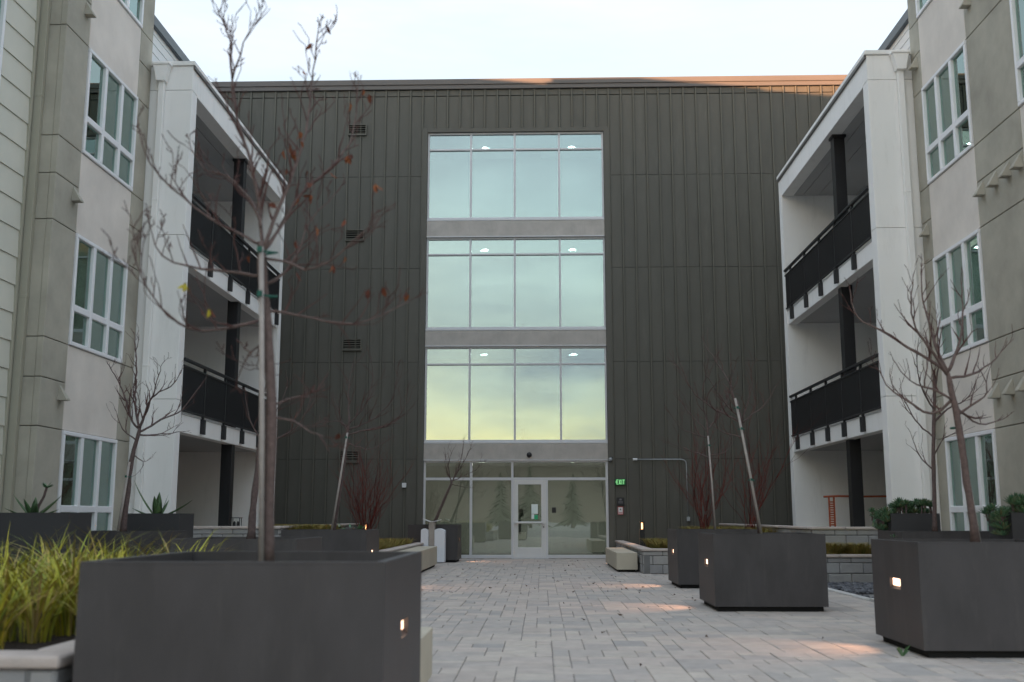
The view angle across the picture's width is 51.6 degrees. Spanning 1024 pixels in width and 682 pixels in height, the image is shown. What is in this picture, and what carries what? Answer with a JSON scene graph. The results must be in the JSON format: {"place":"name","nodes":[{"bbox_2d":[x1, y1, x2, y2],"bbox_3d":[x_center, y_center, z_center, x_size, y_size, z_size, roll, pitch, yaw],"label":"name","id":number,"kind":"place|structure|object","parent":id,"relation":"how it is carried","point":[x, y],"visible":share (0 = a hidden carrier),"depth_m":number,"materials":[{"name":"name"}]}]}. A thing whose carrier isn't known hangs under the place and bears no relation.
{"place":"outdoors","nodes":[
{"label":"outdoors","id":0,"kind":"place"},
{"bbox_2d":[0,599,74,681],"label":"terrace wall","id":1,"kind":"structure","parent":0,"point":[46,661],"depth_m":4.95,"materials":[{"name":"concrete"},{"name":"stone"}]},
{"bbox_2d":[0,522,240,649],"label":"ornamental grass","id":2,"kind":"structure","parent":0,"point":[51,590],"depth_m":6.41,"materials":[{"name":"green plant"}]},
{"bbox_2d":[230,517,242,525],"bbox_3d":[-5.366,3.516,20.588,0.200,0.165,0.160,0,-9,2],"label":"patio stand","id":3,"kind":"object","parent":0,"point":[235,524],"visible":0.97,"depth_m":20.56,"materials":[{"name":"black metal"}]},
{"bbox_2d":[338,523,364,528],"bbox_3d":[-3.154,3.796,20.665,0.583,0.471,0.303,0,-9,2],"label":"leafy weed","id":4,"kind":"object","parent":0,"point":[358,527],"visible":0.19,"depth_m":20.64,"materials":[{"name":"green plant"}]},
{"bbox_2d":[379,537,414,550],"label":"grass","id":5,"kind":"structure","parent":0,"point":[385,543],"depth_m":23.46,"materials":[{"name":"green plant"}]},
{"bbox_2d":[333,430,414,528],"bbox_3d":[-3.279,3.133,24.056,1.608,2.793,2.342,7,-12,-37],"label":"red stemmed shrub","id":6,"kind":"object","parent":5,"relation":"on","point":[377,500],"visible":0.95,"depth_m":23.79,"materials":[{"name":"red plant"}]},
{"bbox_2d":[155,0,907,81],"label":"sky","id":7,"kind":"structure","parent":0,"point":[374,39],"materials":[{"name":"white"}]},
{"bbox_2d":[639,537,667,547],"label":"grass","id":8,"kind":"structure","parent":0,"point":[654,542],"depth_m":22.97,"materials":[{"name":"green plant"}]},
{"bbox_2d":[421,559,1023,681],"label":"courtyard paving","id":9,"kind":"structure","parent":0,"point":[515,629],"depth_m":10.28,"materials":[{"name":"grey stone"}]},
{"bbox_2d":[0,513,91,595],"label":"planter","id":10,"kind":"object","parent":9,"relation":"on","point":[27,527],"visible":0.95,"depth_m":13.47,"materials":[{"name":"concrete"}]},
{"bbox_2d":[5,482,62,512],"bbox_3d":[-6.205,2.074,13.755,0.691,0.488,0.489,5,-11,-27],"label":"agave","id":11,"kind":"object","parent":10,"relation":"on","point":[33,508],"visible":0.87,"depth_m":13.81,"materials":[{"name":"green plant"}]},
{"bbox_2d":[0,0,189,530],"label":"apartment building","id":12,"kind":"structure","parent":9,"relation":"on","point":[75,78],"depth_m":17.14,"materials":[{"name":"beige paint"}]},
{"bbox_2d":[0,0,6,80],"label":"window","id":13,"kind":"structure","parent":12,"relation":"in","point":[3,3],"depth_m":15.78,"materials":[{"name":"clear glass"}]},
{"bbox_2d":[33,425,117,530],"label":"window","id":14,"kind":"structure","parent":12,"relation":"in","point":[87,466],"depth_m":17.84,"materials":[{"name":"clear glass"}]},
{"bbox_2d":[37,233,127,376],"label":"window","id":15,"kind":"structure","parent":12,"relation":"in","point":[99,284],"depth_m":18.20,"materials":[{"name":"white glass"}]},
{"bbox_2d":[81,48,137,191],"bbox_3d":[-7.130,-3.865,18.776,0.100,1.848,2.146,0,-9,2],"label":"window","id":16,"kind":"structure","parent":12,"relation":"in","point":[111,107],"depth_m":18.75,"materials":[{"name":"white glass"}]},
{"bbox_2d":[117,0,143,28],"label":"window","id":17,"kind":"structure","parent":12,"relation":"in","point":[135,8],"depth_m":19.97,"materials":[{"name":"clear glass"}]},
{"bbox_2d":[90,530,186,559],"bbox_3d":[-5.711,3.289,15.687,1.400,0.932,1.100,0,-9,2],"label":"planter","id":18,"kind":"object","parent":9,"relation":"on","point":[110,535],"visible":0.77,"depth_m":15.20,"materials":[{"name":"concrete"}]},
{"bbox_2d":[117,462,131,530],"bbox_3d":[-5.756,2.351,15.708,0.181,1.114,0.108,4,-10,-21],"label":"tree stake","id":19,"kind":"object","parent":18,"relation":"on","point":[123,497],"visible":0.93,"depth_m":15.71,"materials":[{"name":"wood"}]},
{"bbox_2d":[106,323,206,530],"bbox_3d":[-5.660,1.267,16.058,1.731,3.248,1.392,0,-9,2],"label":"bare tree","id":20,"kind":"object","parent":18,"relation":"on","point":[138,426],"visible":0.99,"depth_m":15.94,"materials":[{"name":"brown plant"}]},
{"bbox_2d":[127,513,193,537],"bbox_3d":[-5.563,3.324,16.691,0.820,1.192,0.700,0,-9,2],"label":"planter","id":21,"kind":"object","parent":9,"relation":"on","point":[162,521],"visible":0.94,"depth_m":16.43,"materials":[{"name":"concrete"}]},
{"bbox_2d":[132,483,190,512],"bbox_3d":[-5.598,2.514,16.779,1.023,0.622,0.440,-3,-10,20],"label":"agave","id":22,"kind":"object","parent":21,"relation":"on","point":[157,506],"visible":0.56,"depth_m":16.77,"materials":[{"name":"green plant"}]},
{"bbox_2d":[128,61,287,525],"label":"balcony tower","id":23,"kind":"structure","parent":9,"relation":"on","point":[206,466],"depth_m":22.21,"materials":[{"name":"white paint"}]},
{"bbox_2d":[170,537,321,552],"bbox_3d":[-2.861,2.606,11.512,1.310,0.912,1.300,0,-9,2],"label":"planter","id":24,"kind":"object","parent":9,"relation":"on","point":[296,544],"visible":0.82,"depth_m":10.94,"materials":[{"name":"concrete"}]},
{"bbox_2d":[241,371,321,538],"bbox_3d":[-2.528,1.196,11.586,0.952,1.942,0.497,0,-9,2],"label":"bare tree","id":25,"kind":"object","parent":24,"relation":"in","point":[251,533],"visible":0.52,"depth_m":11.64,"materials":[{"name":"brown plant"}]},
{"bbox_2d":[72,551,421,681],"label":"planter","id":26,"kind":"object","parent":9,"relation":"on","point":[283,616],"visible":1,"depth_m":4.92,"materials":[{"name":"dark grey concrete"},{"name":"soil"}]},
{"bbox_2d":[100,0,426,560],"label":"bare tree","id":27,"kind":"object","parent":26,"relation":"in","point":[270,450],"visible":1,"depth_m":5.87,"materials":[{"name":"brown plant"}]},
{"bbox_2d":[257,246,277,560],"bbox_3d":[-1.342,0.353,5.664,0.128,1.761,0.102,0,-9,2],"label":"tree stake","id":28,"kind":"object","parent":26,"relation":"on","point":[260,291],"visible":0.96,"depth_m":5.66,"materials":[{"name":"wood"}]},
{"bbox_2d":[193,523,359,537],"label":"terrace wall","id":29,"kind":"structure","parent":9,"relation":"on","point":[217,531],"depth_m":20.38,"materials":[{"name":"concrete"}]},
{"bbox_2d":[274,524,347,529],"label":"grass","id":30,"kind":"structure","parent":29,"relation":"on","point":[309,526],"depth_m":21.40,"materials":[{"name":"plant"}]},
{"bbox_2d":[281,529,378,550],"bbox_3d":[-2.954,3.557,17.299,1.360,0.932,1.320,0,-9,2],"label":"planter","id":31,"kind":"object","parent":9,"relation":"on","point":[351,540],"visible":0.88,"depth_m":16.71,"materials":[{"name":"concrete"}]},
{"bbox_2d":[331,433,349,529],"bbox_3d":[-2.837,2.354,17.464,0.289,1.684,0.112,0,-9,2],"label":"tree stake","id":32,"kind":"object","parent":31,"relation":"on","point":[336,501],"visible":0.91,"depth_m":17.45,"materials":[{"name":"wood"}]},
{"bbox_2d":[309,346,418,529],"bbox_3d":[-2.478,1.585,17.704,1.838,3.204,1.227,0,-9,2],"label":"bare tree","id":33,"kind":"object","parent":31,"relation":"on","point":[342,477],"visible":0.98,"depth_m":17.64,"materials":[{"name":"brown plant"}]},
{"bbox_2d":[380,542,423,550],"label":"terrace wall","id":34,"kind":"structure","parent":9,"relation":"on","point":[404,547],"depth_m":23.06,"materials":[{"name":"concrete"}]},
{"bbox_2d":[400,546,436,571],"bbox_3d":[-2.037,4.694,22.703,0.450,0.460,4.200,0,-9,2],"label":"bench","id":35,"kind":"object","parent":9,"relation":"on","point":[429,557],"visible":0.4,"depth_m":23.00,"materials":[{"name":"beige concrete"}]},
{"bbox_2d":[420,627,432,681],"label":"bench","id":36,"kind":"object","parent":9,"relation":"on","point":[426,655],"visible":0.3,"depth_m":7.00,"materials":[{"name":"beige concrete"}]},
{"bbox_2d":[421,519,445,561],"bbox_3d":[-1.975,5.016,26.577,0.600,1.095,0.350,0,-9,2],"label":"litter bin","id":37,"kind":"object","parent":9,"relation":"on","point":[432,535],"visible":0.73,"depth_m":26.43,"materials":[{"name":"metal"}]},
{"bbox_2d":[408,524,460,561],"bbox_3d":[-1.995,5.239,27.453,1.270,0.942,1.250,0,-9,2],"label":"planter","id":38,"kind":"object","parent":9,"relation":"on","point":[453,542],"visible":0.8,"depth_m":26.88,"materials":[{"name":"concrete"}]},
{"bbox_2d":[434,436,484,522],"bbox_3d":[-1.352,3.554,27.444,1.381,2.338,0.798,0,-9,2],"label":"bare tree","id":39,"kind":"object","parent":38,"relation":"in","point":[444,498],"visible":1,"depth_m":27.39,"materials":[{"name":"brown plant"}]},
{"bbox_2d":[211,75,846,558],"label":"metal clad building","id":40,"kind":"structure","parent":9,"relation":"on","point":[653,201],"depth_m":30.88,"materials":[{"name":"metal"}]},
{"bbox_2d":[427,132,603,220],"bbox_3d":[0.102,-4.874,31.295,5.205,2.743,0.170,0,-9,2],"label":"window","id":41,"kind":"structure","parent":40,"relation":"in","point":[514,149],"depth_m":31.35,"materials":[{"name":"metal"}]},
{"bbox_2d":[425,237,605,330],"bbox_3d":[0.102,-1.673,30.764,5.205,2.793,0.170,0,-9,2],"label":"window","id":42,"kind":"structure","parent":40,"relation":"in","point":[470,254],"depth_m":30.80,"materials":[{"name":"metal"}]},
{"bbox_2d":[424,346,607,443],"bbox_3d":[0.102,1.524,30.233,5.205,2.813,0.170,0,-9,2],"label":"window","id":43,"kind":"structure","parent":40,"relation":"in","point":[469,364],"depth_m":30.25,"materials":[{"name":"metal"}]},
{"bbox_2d":[514,481,545,557],"bbox_3d":[0.494,4.978,29.613,0.900,2.125,0.238,0,-9,2],"label":"door","id":44,"kind":"structure","parent":40,"relation":"in","point":[529,496],"depth_m":29.63,"materials":[{"name":"white glass"}]},
{"bbox_2d":[615,479,625,484],"bbox_3d":[3.030,3.948,29.621,0.310,0.180,0.045,0,-9,2],"label":"exit sign","id":45,"kind":"object","parent":40,"relation":"attached to","point":[620,481],"visible":1,"depth_m":29.61,"materials":[{"name":"green plastic"}]},
{"bbox_2d":[617,498,623,505],"bbox_3d":[3.030,4.482,29.541,0.210,0.220,0.027,0,-9,2],"label":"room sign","id":46,"kind":"object","parent":40,"relation":"attached to","point":[620,501],"visible":1,"depth_m":29.53,"materials":[{"name":"black plastic"}]},
{"bbox_2d":[618,507,622,514],"bbox_3d":[3.025,4.729,29.503,0.150,0.220,0.021,0,-9,2],"label":"warning notice","id":47,"kind":"object","parent":40,"relation":"attached to","point":[620,510],"visible":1,"depth_m":29.50,"materials":[{"name":"white plastic"}]},
{"bbox_2d":[633,458,689,520],"bbox_3d":[4.169,4.148,29.546,1.550,1.741,0.062,0,-9,2],"label":"conduit","id":48,"kind":"object","parent":40,"relation":"attached to","point":[688,518],"depth_m":29.62,"materials":[{"name":"white plastic"}]},
{"bbox_2d":[606,547,637,571],"bbox_3d":[2.455,4.933,23.957,0.440,0.400,3.800,0,-9,2],"label":"bench","id":49,"kind":"object","parent":9,"relation":"on","point":[620,559],"visible":1,"depth_m":22.11,"materials":[{"name":"beige concrete"}]},
{"bbox_2d":[421,560,823,665],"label":"leaf litter","id":50,"kind":"object","parent":9,"relation":"on","point":[593,583],"visible":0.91,"depth_m":16.05,"materials":[{"name":"brown plant"}]},
{"bbox_2d":[667,529,756,587],"bbox_3d":[3.376,3.637,17.783,1.350,0.932,1.350,0,-9,2],"label":"planter","id":51,"kind":"object","parent":9,"relation":"on","point":[683,565],"visible":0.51,"depth_m":17.17,"materials":[{"name":"dark grey concrete"},{"name":"soil"}]},
{"bbox_2d":[659,350,737,529],"bbox_3d":[3.214,1.734,18.261,1.227,3.028,1.396,-8,-12,41],"label":"bare tree","id":52,"kind":"object","parent":51,"relation":"on","point":[707,431],"visible":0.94,"depth_m":18.11,"materials":[{"name":"brown plant"}]},
{"bbox_2d":[707,436,715,529],"bbox_3d":[3.367,2.437,17.903,0.110,1.661,0.103,4,-10,-24],"label":"tree stake","id":53,"kind":"object","parent":51,"relation":"on","point":[708,445],"visible":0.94,"depth_m":17.88,"materials":[{"name":"wood"}]},
{"bbox_2d":[615,540,872,582],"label":"terrace wall","id":54,"kind":"structure","parent":9,"relation":"on","point":[851,568],"depth_m":18.14,"materials":[{"name":"concrete block"},{"name":"soil"}]},
{"bbox_2d":[639,521,644,545],"bbox_3d":[3.136,4.653,25.506,0.120,0.600,0.120,0,-9,2],"label":"bollard light","id":55,"kind":"object","parent":54,"relation":"on","point":[642,533],"visible":0.86,"depth_m":25.45,"materials":[{"name":"black metal"}]},
{"bbox_2d":[719,523,877,546],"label":"terrace wall","id":56,"kind":"structure","parent":54,"relation":"on","point":[845,535],"depth_m":19.13,"materials":[{"name":"concrete"}]},
{"bbox_2d":[679,526,817,531],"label":"grass","id":57,"kind":"structure","parent":56,"relation":"on","point":[726,527],"depth_m":23.59,"materials":[{"name":"plant"}]},
{"bbox_2d":[661,415,747,528],"bbox_3d":[4.392,2.930,24.096,2.005,2.906,1.761,-5,-11,28],"label":"red stemmed shrub","id":58,"kind":"object","parent":57,"relation":"on","point":[705,519],"visible":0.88,"depth_m":23.80,"materials":[{"name":"red plant"}]},
{"bbox_2d":[684,397,829,528],"bbox_3d":[5.178,2.607,22.785,1.944,3.113,2.860,4,-10,-22],"label":"red stemmed shrub","id":59,"kind":"object","parent":57,"relation":"on","point":[753,517],"visible":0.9,"depth_m":22.98,"materials":[{"name":"red plant"}]},
{"bbox_2d":[823,495,885,526],"bbox_3d":[7.948,3.780,23.478,2.021,0.717,0.064,0,-9,2],"label":"orange railing","id":60,"kind":"object","parent":56,"relation":"on","point":[833,510],"visible":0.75,"depth_m":23.51,"materials":[{"name":"orange metal"}]},
{"bbox_2d":[698,532,828,611],"bbox_3d":[3.179,2.938,13.570,1.370,0.932,1.300,0,-9,2],"label":"planter","id":61,"kind":"object","parent":9,"relation":"on","point":[767,571],"visible":1,"depth_m":12.94,"materials":[{"name":"dark grey concrete"},{"name":"soil"}]},
{"bbox_2d":[664,329,786,533],"bbox_3d":[2.683,1.112,13.901,1.576,2.790,0.986,4,-10,-21],"label":"bare tree","id":62,"kind":"object","parent":61,"relation":"in","point":[730,408],"visible":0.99,"depth_m":13.83,"materials":[{"name":"brown plant"}]},
{"bbox_2d":[734,398,762,533],"bbox_3d":[3.064,1.653,13.704,0.316,1.835,0.112,0,-9,2],"label":"tree stake","id":63,"kind":"object","parent":61,"relation":"on","point":[741,429],"visible":0.96,"depth_m":13.69,"materials":[{"name":"wood"}]},
{"bbox_2d":[828,581,873,597],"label":"cobbles","id":64,"kind":"object","parent":9,"relation":"on","point":[857,588],"visible":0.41,"depth_m":16.68,"materials":[{"name":"grey stone"}]},
{"bbox_2d":[877,513,940,530],"bbox_3d":[6.174,3.279,16.421,0.740,1.192,0.700,0,-9,2],"label":"planter","id":65,"kind":"object","parent":64,"relation":"on","point":[910,522],"visible":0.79,"depth_m":16.16,"materials":[{"name":"concrete"}]},
{"bbox_2d":[867,497,931,530],"bbox_3d":[6.085,2.683,16.452,0.999,0.520,0.689,0,-9,2],"label":"succulent clump","id":66,"kind":"object","parent":65,"relation":"in","point":[898,505],"visible":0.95,"depth_m":16.33,"materials":[{"name":"green plant"}]},
{"bbox_2d":[828,588,873,600],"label":"kerb","id":67,"kind":"structure","parent":9,"relation":"on","point":[850,594],"depth_m":15.43,"materials":[{"name":"grey concrete"}]},
{"bbox_2d":[777,50,941,530],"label":"balcony tower","id":68,"kind":"structure","parent":9,"relation":"on","point":[849,193],"depth_m":22.03,"materials":[{"name":"white paint"}]},
{"bbox_2d":[896,645,909,655],"bbox_3d":[3.239,2.561,8.755,0.126,0.097,0.037,0,-9,2],"label":"weed","id":69,"kind":"object","parent":9,"relation":"on","point":[901,652],"visible":1,"depth_m":8.75,"materials":[{"name":"green plant"}]},
{"bbox_2d":[878,531,989,538],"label":"planter","id":70,"kind":"object","parent":9,"relation":"on","point":[931,534],"visible":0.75,"depth_m":14.90,"materials":[{"name":"concrete"}]},
{"bbox_2d":[889,304,988,530],"bbox_3d":[6.545,1.121,15.774,1.698,3.384,1.164,0,-9,2],"label":"bare tree","id":71,"kind":"object","parent":70,"relation":"in","point":[933,472],"visible":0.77,"depth_m":15.79,"materials":[{"name":"brown plant"}]},
{"bbox_2d":[871,539,1023,657],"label":"planter","id":72,"kind":"object","parent":9,"relation":"on","point":[948,598],"visible":1,"depth_m":8.73,"materials":[{"name":"dark grey concrete"},{"name":"soil"}]},
{"bbox_2d":[840,253,1013,541],"bbox_3d":[3.917,0.490,9.661,1.651,2.663,0.741,0,-9,2],"label":"bare tree","id":73,"kind":"object","parent":72,"relation":"in","point":[957,413],"visible":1,"depth_m":9.64,"materials":[{"name":"brown plant"}]},
{"bbox_2d":[950,427,980,540],"bbox_3d":[4.106,1.295,9.566,0.229,1.184,0.078,0,-9,2],"label":"tree stake","id":74,"kind":"object","parent":72,"relation":"on","point":[973,498],"visible":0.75,"depth_m":9.53,"materials":[{"name":"wood"}]},
{"bbox_2d":[878,0,1023,530],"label":"apartment building","id":75,"kind":"structure","parent":9,"relation":"on","point":[966,67],"depth_m":17.28,"materials":[{"name":"beige paint"}]},
{"bbox_2d":[915,0,931,17],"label":"window","id":76,"kind":"structure","parent":75,"relation":"in","point":[921,5],"depth_m":19.65,"materials":[{"name":"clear glass"}]},
{"bbox_2d":[921,40,974,184],"bbox_3d":[7.586,-3.923,18.430,0.100,1.848,2.016,0,-9,2],"label":"window","id":77,"kind":"structure","parent":75,"relation":"in","point":[946,99],"depth_m":18.43,"materials":[{"name":"white glass"}]},
{"bbox_2d":[932,229,990,359],"bbox_3d":[7.586,-0.737,17.900,0.100,1.848,2.016,0,-9,2],"label":"window","id":78,"kind":"structure","parent":75,"relation":"in","point":[966,254],"depth_m":17.86,"materials":[{"name":"clear glass"}]},
{"bbox_2d":[944,429,1000,530],"bbox_3d":[7.586,2.450,17.371,0.100,1.848,2.016,0,-9,2],"label":"window","id":79,"kind":"structure","parent":75,"relation":"in","point":[981,447],"depth_m":17.35,"materials":[{"name":"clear glass"}]},
{"bbox_2d":[1009,0,1023,106],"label":"window","id":80,"kind":"structure","parent":75,"relation":"in","point":[1016,6],"depth_m":15.65,"materials":[{"name":"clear glass"}]},
{"bbox_2d":[988,513,1023,538],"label":"planter","id":81,"kind":"object","parent":9,"relation":"on","point":[1016,522],"visible":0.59,"depth_m":13.20,"materials":[{"name":"concrete"}]},
{"bbox_2d":[976,492,1023,535],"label":"succulent clump","id":82,"kind":"object","parent":81,"relation":"in","point":[998,518],"visible":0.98,"depth_m":13.37,"materials":[{"name":"green plant"}]},
{"bbox_2d":[826,542,870,557],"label":"grass","id":83,"kind":"structure","parent":0,"point":[846,548],"depth_m":18.42,"materials":[{"name":"green plant"}]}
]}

